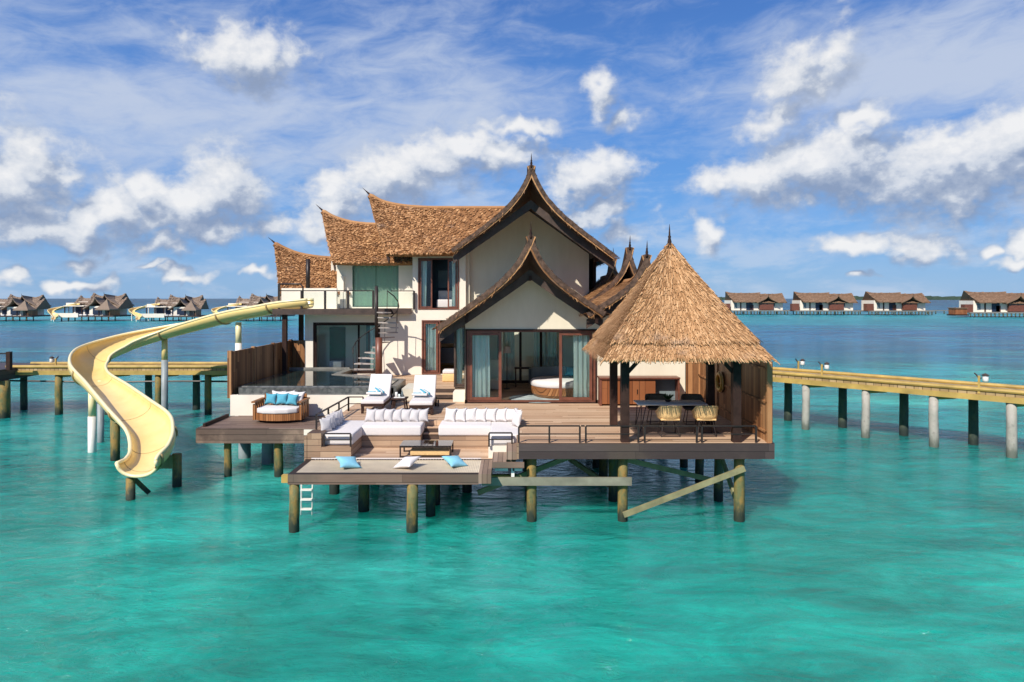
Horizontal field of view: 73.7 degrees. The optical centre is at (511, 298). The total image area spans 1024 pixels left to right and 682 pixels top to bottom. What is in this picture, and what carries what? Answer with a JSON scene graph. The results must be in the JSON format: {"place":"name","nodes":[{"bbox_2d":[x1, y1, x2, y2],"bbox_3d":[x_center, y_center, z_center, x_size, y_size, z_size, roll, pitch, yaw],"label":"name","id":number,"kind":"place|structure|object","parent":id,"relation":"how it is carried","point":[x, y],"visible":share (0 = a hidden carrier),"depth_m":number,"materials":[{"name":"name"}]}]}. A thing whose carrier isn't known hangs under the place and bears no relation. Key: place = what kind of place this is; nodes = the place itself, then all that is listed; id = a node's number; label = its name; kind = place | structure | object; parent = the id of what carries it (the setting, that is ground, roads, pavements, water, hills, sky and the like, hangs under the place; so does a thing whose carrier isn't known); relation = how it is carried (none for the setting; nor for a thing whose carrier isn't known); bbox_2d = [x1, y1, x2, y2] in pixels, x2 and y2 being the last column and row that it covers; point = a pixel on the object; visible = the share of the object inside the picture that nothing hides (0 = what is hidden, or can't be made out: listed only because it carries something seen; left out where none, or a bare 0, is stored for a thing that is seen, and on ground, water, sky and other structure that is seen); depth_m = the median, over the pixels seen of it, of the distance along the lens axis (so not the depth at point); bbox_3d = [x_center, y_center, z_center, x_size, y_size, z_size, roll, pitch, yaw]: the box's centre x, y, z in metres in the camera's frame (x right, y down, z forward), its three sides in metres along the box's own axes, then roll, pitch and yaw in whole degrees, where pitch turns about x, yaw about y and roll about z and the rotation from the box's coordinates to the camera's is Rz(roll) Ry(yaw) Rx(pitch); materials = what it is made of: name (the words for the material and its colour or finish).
{"place":"outdoors","nodes":[
{"label":"outdoors","id":0,"kind":"place"},
{"bbox_2d":[329,360,343,366],"bbox_3d":[-7.875,3.035,30.650,0.550,0.470,0.500,0,0,0],"label":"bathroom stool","id":1,"kind":"object","parent":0,"point":[336,363],"visible":0.56,"depth_m":30.40,"materials":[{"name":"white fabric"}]},
{"bbox_2d":[352,286,398,375],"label":"spiral staircase","id":2,"kind":"structure","parent":0,"point":[378,354],"depth_m":27.84,"materials":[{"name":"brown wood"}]},
{"bbox_2d":[0,299,1023,681],"bbox_3d":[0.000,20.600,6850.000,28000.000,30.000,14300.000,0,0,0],"label":"sea","id":3,"kind":"structure","parent":0,"point":[884,553],"depth_m":14.98,"materials":[{"name":"liquid"}]},
{"bbox_2d":[0,352,40,418],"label":"jetty end","id":4,"kind":"object","parent":3,"relation":"in","point":[7,374],"visible":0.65,"depth_m":32.01,"materials":[{"name":"brown wood"}]},
{"bbox_2d":[0,293,51,320],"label":"distant villa","id":5,"kind":"object","parent":3,"relation":"in","point":[12,306],"visible":0.97,"depth_m":170.18,"materials":[{"name":"grey plant"}]},
{"bbox_2d":[47,303,79,321],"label":"distant slide","id":6,"kind":"object","parent":3,"relation":"on","point":[50,311],"visible":0.99,"depth_m":169.91,"materials":[{"name":"yellow plastic"}]},
{"bbox_2d":[53,293,133,320],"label":"distant villa","id":7,"kind":"object","parent":3,"relation":"in","point":[95,305],"visible":0.97,"depth_m":169.65,"materials":[{"name":"grey plant"}]},
{"bbox_2d":[129,303,159,321],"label":"distant slide","id":8,"kind":"object","parent":3,"relation":"on","point":[138,316],"visible":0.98,"depth_m":169.66,"materials":[{"name":"yellow plastic"}]},
{"bbox_2d":[140,294,208,320],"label":"distant villa","id":9,"kind":"object","parent":3,"relation":"in","point":[185,306],"visible":0.96,"depth_m":170.16,"materials":[{"name":"grey plant"}]},
{"bbox_2d":[67,298,313,500],"bbox_3d":[-13.314,3.294,24.738,9.637,6.612,12.294,0,0,0],"label":"water slide","id":10,"kind":"object","parent":3,"relation":"in","point":[145,423],"visible":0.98,"depth_m":24.80,"materials":[{"name":"yellow plastic"}]},
{"bbox_2d":[211,303,241,313],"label":"distant slide","id":11,"kind":"object","parent":3,"relation":"on","point":[214,310],"visible":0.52,"depth_m":170.25,"materials":[{"name":"yellow plastic"}]},
{"bbox_2d":[196,414,324,476],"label":"daybed platform","id":12,"kind":"structure","parent":3,"relation":"in","point":[227,430],"depth_m":21.38,"materials":[{"name":"brown wood"}]},
{"bbox_2d":[251,393,309,421],"bbox_3d":[-7.650,3.635,22.556,1.630,0.829,1.127,0,0,0],"label":"outdoor daybed","id":13,"kind":"object","parent":12,"relation":"on","point":[268,412],"visible":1,"depth_m":22.22,"materials":[{"name":"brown wood"}]},
{"bbox_2d":[264,393,276,403],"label":"cushion","id":14,"kind":"object","parent":13,"relation":"on","point":[270,398],"visible":1,"depth_m":22.73,"materials":[{"name":"teal fabric"}]},
{"bbox_2d":[275,393,287,404],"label":"cushion","id":15,"kind":"object","parent":13,"relation":"on","point":[281,398],"visible":1,"depth_m":22.71,"materials":[{"name":"teal fabric"}]},
{"bbox_2d":[285,393,298,404],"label":"cushion","id":16,"kind":"object","parent":13,"relation":"on","point":[292,398],"visible":1,"depth_m":22.59,"materials":[{"name":"teal fabric"}]},
{"bbox_2d":[292,390,305,403],"bbox_3d":[-7.170,3.320,22.840,0.500,0.475,0.207,2,-20,11],"label":"cushion","id":17,"kind":"object","parent":13,"relation":"on","point":[300,396],"visible":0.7,"depth_m":22.80,"materials":[{"name":"white fabric"}]},
{"bbox_2d":[227,294,294,320],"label":"distant villa","id":18,"kind":"object","parent":3,"relation":"in","point":[254,300],"visible":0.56,"depth_m":171.35,"materials":[{"name":"grey plant"}]},
{"bbox_2d":[230,367,405,458],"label":"infinity pool","id":19,"kind":"structure","parent":3,"relation":"in","point":[324,387],"depth_m":23.80,"materials":[{"name":"stone"}]},
{"bbox_2d":[227,339,291,397],"bbox_3d":[-9.750,2.630,26.800,0.130,1.640,6.530,0,0,0],"label":"timber fence","id":20,"kind":"object","parent":19,"relation":"attached to","point":[250,365],"visible":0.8,"depth_m":25.67,"materials":[{"name":"brown wood"}]},
{"bbox_2d":[281,425,515,511],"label":"sunken lounge deck","id":21,"kind":"structure","parent":3,"relation":"in","point":[430,432],"depth_m":18.36,"materials":[{"name":"brown wood"}]},
{"bbox_2d":[307,420,424,458],"bbox_3d":[-3.945,3.859,18.960,2.790,0.678,2.320,0,0,0],"label":"corner sofa","id":22,"kind":"object","parent":21,"relation":"on","point":[379,434],"visible":0.75,"depth_m":19.15,"materials":[{"name":"white fabric"}]},
{"bbox_2d":[319,418,332,430],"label":"cushion","id":23,"kind":"object","parent":22,"relation":"on","point":[325,424],"visible":0.98,"depth_m":18.29,"materials":[{"name":"grey fabric"}]},
{"bbox_2d":[321,415,335,428],"bbox_3d":[-5.000,3.410,18.620,0.174,0.400,0.400,-17,-9,42],"label":"cushion","id":24,"kind":"object","parent":22,"relation":"on","point":[332,423],"visible":0.39,"depth_m":18.65,"materials":[{"name":"grey fabric"}]},
{"bbox_2d":[323,433,351,446],"bbox_3d":[-4.570,3.703,17.860,0.744,0.355,0.055,0,0,0],"label":"deck railing","id":25,"kind":"object","parent":22,"relation":"on","point":[324,439],"visible":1,"depth_m":17.84,"materials":[{"name":"metal"}]},
{"bbox_2d":[364,408,377,421],"bbox_3d":[-4.120,3.410,19.900,0.370,0.440,0.206,0,-23,15],"label":"cushion","id":26,"kind":"object","parent":22,"relation":"on","point":[370,414],"visible":0.99,"depth_m":19.83,"materials":[{"name":"grey fabric"}]},
{"bbox_2d":[374,408,385,421],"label":"cushion","id":27,"kind":"object","parent":22,"relation":"on","point":[379,414],"visible":1,"depth_m":19.82,"materials":[{"name":"grey fabric"}]},
{"bbox_2d":[384,408,394,421],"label":"cushion","id":28,"kind":"object","parent":22,"relation":"on","point":[388,414],"visible":1,"depth_m":19.82,"materials":[{"name":"grey fabric"}]},
{"bbox_2d":[392,408,402,421],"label":"cushion","id":29,"kind":"object","parent":22,"relation":"on","point":[396,416],"visible":1,"depth_m":19.82,"materials":[{"name":"grey fabric"}]},
{"bbox_2d":[401,408,412,421],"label":"cushion","id":30,"kind":"object","parent":22,"relation":"on","point":[405,414],"visible":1,"depth_m":19.82,"materials":[{"name":"grey fabric"}]},
{"bbox_2d":[409,408,421,421],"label":"cushion","id":31,"kind":"object","parent":22,"relation":"on","point":[414,414],"visible":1,"depth_m":19.82,"materials":[{"name":"grey fabric"}]},
{"bbox_2d":[418,408,428,421],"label":"cushion","id":32,"kind":"object","parent":22,"relation":"on","point":[423,414],"visible":1,"depth_m":19.82,"materials":[{"name":"grey fabric"}]},
{"bbox_2d":[399,440,453,457],"bbox_3d":[-2.285,4.043,18.350,1.370,0.313,0.700,0,0,0],"label":"coffee table","id":33,"kind":"object","parent":21,"relation":"on","point":[430,447],"visible":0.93,"depth_m":18.12,"materials":[{"name":"metal"}]},
{"bbox_2d":[438,420,517,457],"bbox_3d":[-0.915,3.889,19.035,2.310,0.618,2.170,0,0,0],"label":"corner sofa","id":34,"kind":"object","parent":21,"relation":"on","point":[468,434],"visible":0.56,"depth_m":19.15,"materials":[{"name":"white fabric"}]},
{"bbox_2d":[444,407,456,421],"bbox_3d":[-1.800,3.400,19.900,0.400,0.450,0.208,1,-17,21],"label":"cushion","id":35,"kind":"object","parent":34,"relation":"on","point":[450,414],"visible":0.99,"depth_m":19.83,"materials":[{"name":"white fabric"}]},
{"bbox_2d":[455,408,466,421],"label":"cushion","id":36,"kind":"object","parent":34,"relation":"on","point":[460,414],"visible":1,"depth_m":19.82,"materials":[{"name":"white fabric"}]},
{"bbox_2d":[465,407,476,421],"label":"cushion","id":37,"kind":"object","parent":34,"relation":"on","point":[470,414],"visible":1,"depth_m":19.82,"materials":[{"name":"white fabric"}]},
{"bbox_2d":[475,407,487,421],"bbox_3d":[-0.915,3.400,19.900,0.400,0.450,0.219,1,-24,14],"label":"cushion","id":38,"kind":"object","parent":34,"relation":"on","point":[480,414],"visible":1,"depth_m":19.82,"materials":[{"name":"white fabric"}]},
{"bbox_2d":[485,407,497,421],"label":"cushion","id":39,"kind":"object","parent":34,"relation":"on","point":[490,414],"visible":1,"depth_m":19.82,"materials":[{"name":"white fabric"}]},
{"bbox_2d":[496,408,506,421],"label":"cushion","id":40,"kind":"object","parent":34,"relation":"on","point":[500,414],"visible":1,"depth_m":19.82,"materials":[{"name":"white fabric"}]},
{"bbox_2d":[505,407,517,420],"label":"cushion","id":41,"kind":"object","parent":34,"relation":"on","point":[509,414],"visible":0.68,"depth_m":19.83,"materials":[{"name":"white fabric"}]},
{"bbox_2d":[512,411,521,426],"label":"cushion","id":42,"kind":"object","parent":34,"relation":"on","point":[517,419],"visible":0.98,"depth_m":18.98,"materials":[{"name":"white fabric"}]},
{"bbox_2d":[369,375,464,401],"bbox_3d":[-0.475,4.991,29.550,12.750,3.622,11.700,0,0,0],"label":"house landing","id":43,"kind":"object","parent":3,"relation":"in","point":[446,390],"visible":0.09,"depth_m":24.96,"materials":[{"name":"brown wood"}]},
{"bbox_2d":[442,369,453,381],"bbox_3d":[-2.475,3.060,27.200,0.550,0.460,0.600,0,0,0],"label":"ottoman","id":44,"kind":"object","parent":43,"relation":"on","point":[447,375],"visible":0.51,"depth_m":26.90,"materials":[{"name":"wicker"}]},
{"bbox_2d":[288,458,631,532],"bbox_3d":[-1.188,5.469,17.006,8.337,2.664,1.493,0,0,0],"label":"deck","id":45,"kind":"object","parent":3,"relation":"on","point":[430,474],"visible":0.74,"depth_m":16.50,"materials":[{"name":"wood"}]},
{"bbox_2d":[300,485,312,514],"bbox_3d":[-5.314,5.122,17.709,0.328,1.457,0.219,0,0,0],"label":"swim ladder","id":46,"kind":"object","parent":45,"relation":"attached to","point":[306,499],"visible":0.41,"depth_m":17.65,"materials":[{"name":"white metal"}]},
{"bbox_2d":[335,456,361,467],"bbox_3d":[-4.104,4.100,17.100,0.580,0.195,0.580,9,13,-32],"label":"floor cushion","id":47,"kind":"object","parent":45,"relation":"on","point":[348,461],"visible":1,"depth_m":17.00,"materials":[{"name":"teal fabric"}]},
{"bbox_2d":[393,456,420,467],"bbox_3d":[-2.629,4.100,17.100,0.560,0.209,0.560,-10,13,28],"label":"floor cushion","id":48,"kind":"object","parent":45,"relation":"on","point":[405,462],"visible":1,"depth_m":16.98,"materials":[{"name":"white fabric"}]},
{"bbox_2d":[441,455,467,466],"bbox_3d":[-1.440,4.100,17.200,0.560,0.200,0.560,9,13,-38],"label":"floor cushion","id":49,"kind":"object","parent":45,"relation":"on","point":[455,461],"visible":1,"depth_m":17.09,"materials":[{"name":"teal fabric"}]},
{"bbox_2d":[5,362,1023,457],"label":"timber walkway","id":50,"kind":"structure","parent":3,"relation":"on","point":[1009,395],"depth_m":28.46,"materials":[{"name":"wood"}]},
{"bbox_2d":[795,358,804,368],"bbox_3d":[13.332,3.160,31.600,0.471,0.752,0.234,0,0,0],"label":"walkway lamp","id":51,"kind":"object","parent":50,"relation":"on","point":[802,362],"visible":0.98,"depth_m":31.57,"materials":[{"name":"white wood"}]},
{"bbox_2d":[818,361,828,374],"bbox_3d":[13.115,3.040,28.712,0.471,0.752,0.234,0,0,40],"label":"walkway lamp","id":52,"kind":"object","parent":50,"relation":"attached to","point":[826,366],"visible":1,"depth_m":28.64,"materials":[{"name":"white wood"}]},
{"bbox_2d":[974,373,988,393],"bbox_3d":[16.928,3.060,24.612,0.471,0.752,0.234,0,0,40],"label":"walkway lamp","id":53,"kind":"object","parent":50,"relation":"attached to","point":[985,378],"visible":1,"depth_m":24.53,"materials":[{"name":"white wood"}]},
{"bbox_2d":[343,399,774,521],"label":"deck","id":54,"kind":"structure","parent":3,"relation":"in","point":[611,455],"depth_m":17.41,"materials":[{"name":"brown wood"}]},
{"bbox_2d":[315,396,363,429],"bbox_3d":[-5.027,3.368,20.152,0.520,0.465,3.362,0,0,1],"label":"deck railing","id":55,"kind":"object","parent":54,"relation":"on","point":[327,409],"visible":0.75,"depth_m":20.67,"materials":[{"name":"metal"}]},
{"bbox_2d":[361,374,395,413],"bbox_3d":[-4.360,3.065,22.250,0.860,1.071,1.900,0,0,0],"label":"sun lounger","id":56,"kind":"object","parent":54,"relation":"on","point":[383,382],"visible":0.94,"depth_m":22.39,"materials":[{"name":"white fabric"}]},
{"bbox_2d":[366,387,384,394],"bbox_3d":[-4.427,3.020,22.314,0.589,0.199,0.468,0,0,0],"label":"rolled towel","id":57,"kind":"object","parent":56,"relation":"on","point":[377,391],"visible":1,"depth_m":22.14,"materials":[{"name":"white fabric"}]},
{"bbox_2d":[390,396,408,408],"bbox_3d":[-3.580,3.383,21.750,0.500,0.446,0.500,0,0,0],"label":"side table","id":58,"kind":"object","parent":54,"relation":"on","point":[393,399],"visible":0.76,"depth_m":21.55,"materials":[{"name":"brown wood"}]},
{"bbox_2d":[409,375,438,414],"bbox_3d":[-2.833,3.065,21.949,0.860,1.071,1.900,0,0,-2],"label":"sun lounger","id":59,"kind":"object","parent":54,"relation":"on","point":[428,384],"visible":0.98,"depth_m":22.13,"materials":[{"name":"white fabric"}]},
{"bbox_2d":[412,389,429,395],"bbox_3d":[-2.907,3.020,22.014,0.589,0.199,0.468,0,0,0],"label":"rolled towel","id":60,"kind":"object","parent":59,"relation":"on","point":[423,392],"visible":1,"depth_m":21.83,"materials":[{"name":"white fabric"}]},
{"bbox_2d":[268,153,684,402],"bbox_3d":[-2.866,-0.988,29.312,18.588,9.256,15.305,0,0,0],"label":"overwater villa","id":61,"kind":"object","parent":54,"relation":"on","point":[517,273],"visible":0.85,"depth_m":29.50,"materials":[{"name":"beige paint"}]},
{"bbox_2d":[292,339,304,366],"bbox_3d":[-9.365,2.580,30.100,0.900,1.540,0.130,0,0,0],"label":"timber fence","id":62,"kind":"object","parent":61,"relation":"attached to","point":[298,353],"visible":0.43,"depth_m":30.07,"materials":[{"name":"brown wood"}]},
{"bbox_2d":[330,327,344,366],"bbox_3d":[-7.900,2.290,30.910,0.700,1.980,0.060,0,0,0],"label":"curtain","id":63,"kind":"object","parent":61,"relation":"in","point":[337,334],"depth_m":30.90,"materials":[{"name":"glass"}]},
{"bbox_2d":[278,283,414,309],"bbox_3d":[-6.931,-0.077,28.693,5.685,1.115,0.798,0,0,-10],"label":"terrace railing","id":64,"kind":"object","parent":61,"relation":"on","point":[301,294],"visible":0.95,"depth_m":28.53,"materials":[{"name":"metal"}]},
{"bbox_2d":[313,322,379,373],"bbox_3d":[-7.150,2.150,29.690,2.900,2.220,0.339,0,0,0],"label":"window","id":65,"kind":"structure","parent":61,"relation":"in","point":[372,333],"depth_m":29.56,"materials":[{"name":"brown wood"}]},
{"bbox_2d":[352,266,398,306],"bbox_3d":[-6.200,-0.580,31.175,2.100,1.960,0.350,0,0,0],"label":"window","id":66,"kind":"structure","parent":61,"relation":"in","point":[386,278],"depth_m":31.30,"materials":[{"name":"green glass"}]},
{"bbox_2d":[422,320,440,373],"bbox_3d":[-3.500,2.105,29.610,0.800,2.330,0.280,0,0,0],"label":"glass door","id":67,"kind":"structure","parent":61,"relation":"in","point":[429,336],"depth_m":29.60,"materials":[{"name":"red wood"}]},
{"bbox_2d":[418,258,458,308],"bbox_3d":[-3.175,-0.630,29.610,1.770,2.220,0.280,0,0,0],"label":"window","id":68,"kind":"structure","parent":61,"relation":"in","point":[422,262],"depth_m":29.53,"materials":[{"name":"red wood"}]},
{"bbox_2d":[437,291,457,307],"bbox_3d":[-2.850,0.110,30.275,0.900,0.920,0.850,0,0,0],"label":"bed","id":69,"kind":"object","parent":61,"relation":"on","point":[442,300],"visible":0.58,"depth_m":30.06,"materials":[{"name":"white fabric"}]},
{"bbox_2d":[438,329,463,369],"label":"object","id":70,"kind":"object","parent":61,"relation":"on","point":[447,354],"visible":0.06,"depth_m":31.00,"materials":[{"name":"brown wood"}]},
{"bbox_2d":[503,346,510,388],"bbox_3d":[-0.200,2.735,26.900,0.320,1.670,0.320,0,0,0],"label":"floor lamp","id":71,"kind":"object","parent":61,"relation":"on","point":[506,349],"visible":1,"depth_m":26.79,"materials":[{"name":"metal"}]},
{"bbox_2d":[465,329,596,402],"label":"sliding doors","id":72,"kind":"structure","parent":61,"relation":"in","point":[476,340],"depth_m":23.46,"materials":[{"name":"red wood"}]},
{"bbox_2d":[509,394,558,402],"bbox_3d":[0.950,3.558,24.350,2.100,0.014,2.100,0,0,0],"label":"round rug","id":73,"kind":"object","parent":61,"relation":"on","point":[526,397],"visible":0.56,"depth_m":24.21,"materials":[{"name":"white fabric"}]},
{"bbox_2d":[529,366,573,398],"bbox_3d":[1.750,3.080,25.060,2.255,0.960,2.280,0,0,0],"label":"round bed","id":74,"kind":"object","parent":73,"relation":"on","point":[544,381],"visible":0.54,"depth_m":24.45,"materials":[{"name":"brown wood"}]},
{"bbox_2d":[564,367,573,375],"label":"cushion","id":75,"kind":"object","parent":74,"relation":"on","point":[569,371],"visible":0.64,"depth_m":25.43,"materials":[{"name":"teal fabric"}]},
{"bbox_2d":[492,442,523,476],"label":"side steps","id":76,"kind":"structure","parent":54,"relation":"attached to","point":[499,462],"depth_m":16.94,"materials":[{"name":"brown wood"}]},
{"bbox_2d":[488,432,512,446],"bbox_3d":[-0.300,3.692,17.860,0.644,0.375,0.055,0,0,0],"label":"deck railing","id":77,"kind":"object","parent":76,"relation":"on","point":[489,433],"visible":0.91,"depth_m":17.84,"materials":[{"name":"metal"}]},
{"bbox_2d":[518,425,580,442],"bbox_3d":[0.931,3.382,17.020,1.565,0.435,0.055,0,0,0],"label":"deck railing","id":78,"kind":"object","parent":54,"relation":"on","point":[549,433],"visible":1,"depth_m":17.00,"materials":[{"name":"metal"}]},
{"bbox_2d":[585,425,638,442],"bbox_3d":[2.494,3.382,17.020,1.352,0.435,0.055,0,0,0],"label":"deck railing","id":79,"kind":"object","parent":54,"relation":"on","point":[586,433],"visible":1,"depth_m":17.00,"materials":[{"name":"metal"}]},
{"bbox_2d":[597,376,679,405],"bbox_3d":[4.270,3.123,23.070,2.700,0.955,0.580,0,0,0],"label":"deck sideboard","id":80,"kind":"object","parent":54,"relation":"on","point":[641,387],"visible":0.5,"depth_m":22.85,"materials":[{"name":"brown wood"}]},
{"bbox_2d":[581,425,756,442],"bbox_3d":[3.914,3.382,17.020,4.385,0.435,0.055,0,0,0],"label":"deck railing","id":81,"kind":"object","parent":54,"relation":"on","point":[702,433],"visible":1,"depth_m":17.00,"materials":[{"name":"metal"}]},
{"bbox_2d":[644,425,697,442],"bbox_3d":[3.957,3.382,17.020,1.342,0.435,0.055,0,0,0],"label":"deck railing","id":82,"kind":"object","parent":54,"relation":"on","point":[645,433],"visible":1,"depth_m":17.00,"materials":[{"name":"metal"}]},
{"bbox_2d":[630,421,724,436],"bbox_3d":[4.410,3.592,18.825,2.280,0.008,2.150,0,0,0],"label":"outdoor rug","id":83,"kind":"object","parent":54,"relation":"on","point":[669,429],"visible":0.5,"depth_m":18.67,"materials":[{"name":"brown fabric"}]},
{"bbox_2d":[645,393,666,424],"bbox_3d":[4.165,3.190,19.677,0.655,0.825,0.594,0,0,0],"label":"dining chair","id":84,"kind":"object","parent":83,"relation":"on","point":[653,396],"visible":0.55,"depth_m":19.88,"materials":[{"name":"metal"}]},
{"bbox_2d":[655,405,681,436],"bbox_3d":[4.117,3.190,17.923,0.655,0.825,0.594,0,0,0],"label":"dining chair","id":85,"kind":"object","parent":83,"relation":"on","point":[668,413],"visible":0.92,"depth_m":17.70,"materials":[{"name":"wicker"}]},
{"bbox_2d":[633,400,707,430],"bbox_3d":[4.375,3.237,18.850,1.910,0.744,0.800,0,0,0],"label":"dining table","id":86,"kind":"object","parent":83,"relation":"on","point":[641,403],"visible":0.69,"depth_m":18.60,"materials":[{"name":"metal"}]},
{"bbox_2d":[663,394,673,401],"bbox_3d":[4.317,2.738,18.903,0.378,0.255,0.335,0,0,45],"label":"table plant","id":87,"kind":"object","parent":86,"relation":"on","point":[667,398],"visible":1,"depth_m":18.86,"materials":[{"name":"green plant"}]},
{"bbox_2d":[681,394,704,424],"bbox_3d":[5.196,3.190,19.627,0.655,0.825,0.594,0,0,4],"label":"dining chair","id":88,"kind":"object","parent":83,"relation":"on","point":[691,397],"visible":0.63,"depth_m":19.81,"materials":[{"name":"metal"}]},
{"bbox_2d":[692,405,717,436],"bbox_3d":[5.069,3.190,17.923,0.655,0.825,0.594,0,0,3],"label":"dining chair","id":89,"kind":"object","parent":83,"relation":"on","point":[705,413],"visible":0.93,"depth_m":17.70,"materials":[{"name":"wicker"}]},
{"bbox_2d":[582,224,779,442],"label":"dining pavilion","id":90,"kind":"structure","parent":54,"relation":"on","point":[672,307],"depth_m":17.02,"materials":[{"name":"beige plant"}]},
{"bbox_2d":[685,362,697,393],"bbox_3d":[6.295,2.505,23.550,0.780,2.290,0.130,0,0,0],"label":"timber fence","id":91,"kind":"object","parent":54,"relation":"on","point":[691,378],"visible":0.19,"depth_m":23.52,"materials":[{"name":"brown wood"}]},
{"bbox_2d":[698,361,772,442],"bbox_3d":[6.420,2.615,20.175,0.130,2.070,6.380,0,0,0],"label":"timber fence","id":92,"kind":"object","parent":54,"relation":"on","point":[757,394],"visible":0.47,"depth_m":18.23,"materials":[{"name":"brown wood"}]},
{"bbox_2d":[715,371,723,392],"bbox_3d":[6.330,2.550,20.800,0.118,0.664,0.664,0,0,0],"label":"life ring","id":93,"kind":"object","parent":92,"relation":"hanging from","point":[720,386],"visible":1,"depth_m":20.66,"materials":[{"name":"plastic"}]},
{"bbox_2d":[724,292,788,314],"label":"distant villa","id":94,"kind":"object","parent":3,"relation":"on","point":[747,302],"visible":0.92,"depth_m":235.50,"materials":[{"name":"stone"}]},
{"bbox_2d":[789,292,859,314],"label":"distant villa","id":95,"kind":"object","parent":3,"relation":"on","point":[820,302],"visible":0.93,"depth_m":233.43,"materials":[{"name":"white paint"}]},
{"bbox_2d":[742,310,1002,313],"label":"distant boardwalk","id":96,"kind":"structure","parent":3,"relation":"in","point":[868,312],"depth_m":242.04,"materials":[{"name":"wood"}]},
{"bbox_2d":[860,291,933,314],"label":"distant villa","id":97,"kind":"object","parent":3,"relation":"on","point":[881,302],"visible":0.96,"depth_m":229.27,"materials":[{"name":"plant"}]},
{"bbox_2d":[947,308,968,315],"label":"distant hut","id":98,"kind":"object","parent":3,"relation":"on","point":[957,311],"visible":1,"depth_m":201.00,"materials":[{"name":"brown wood"}]},
{"bbox_2d":[959,290,1023,316],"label":"distant villa","id":99,"kind":"object","parent":3,"relation":"on","point":[990,302],"visible":0.96,"depth_m":203.60,"materials":[{"name":"plant"}]},
{"bbox_2d":[992,303,999,311],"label":"window","id":100,"kind":"structure","parent":99,"relation":"in","point":[995,306],"depth_m":203.59,"materials":[{"name":"black glass"}]},
{"bbox_2d":[0,0,1023,298],"label":"sky","id":101,"kind":"structure","parent":0,"point":[150,149],"materials":[{"name":"blue"}]},
{"bbox_2d":[854,296,960,299],"bbox_3d":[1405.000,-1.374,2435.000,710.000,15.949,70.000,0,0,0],"label":"island","id":102,"kind":"structure","parent":0,"point":[930,298],"depth_m":2403.67,"materials":[{"name":"green plant"}]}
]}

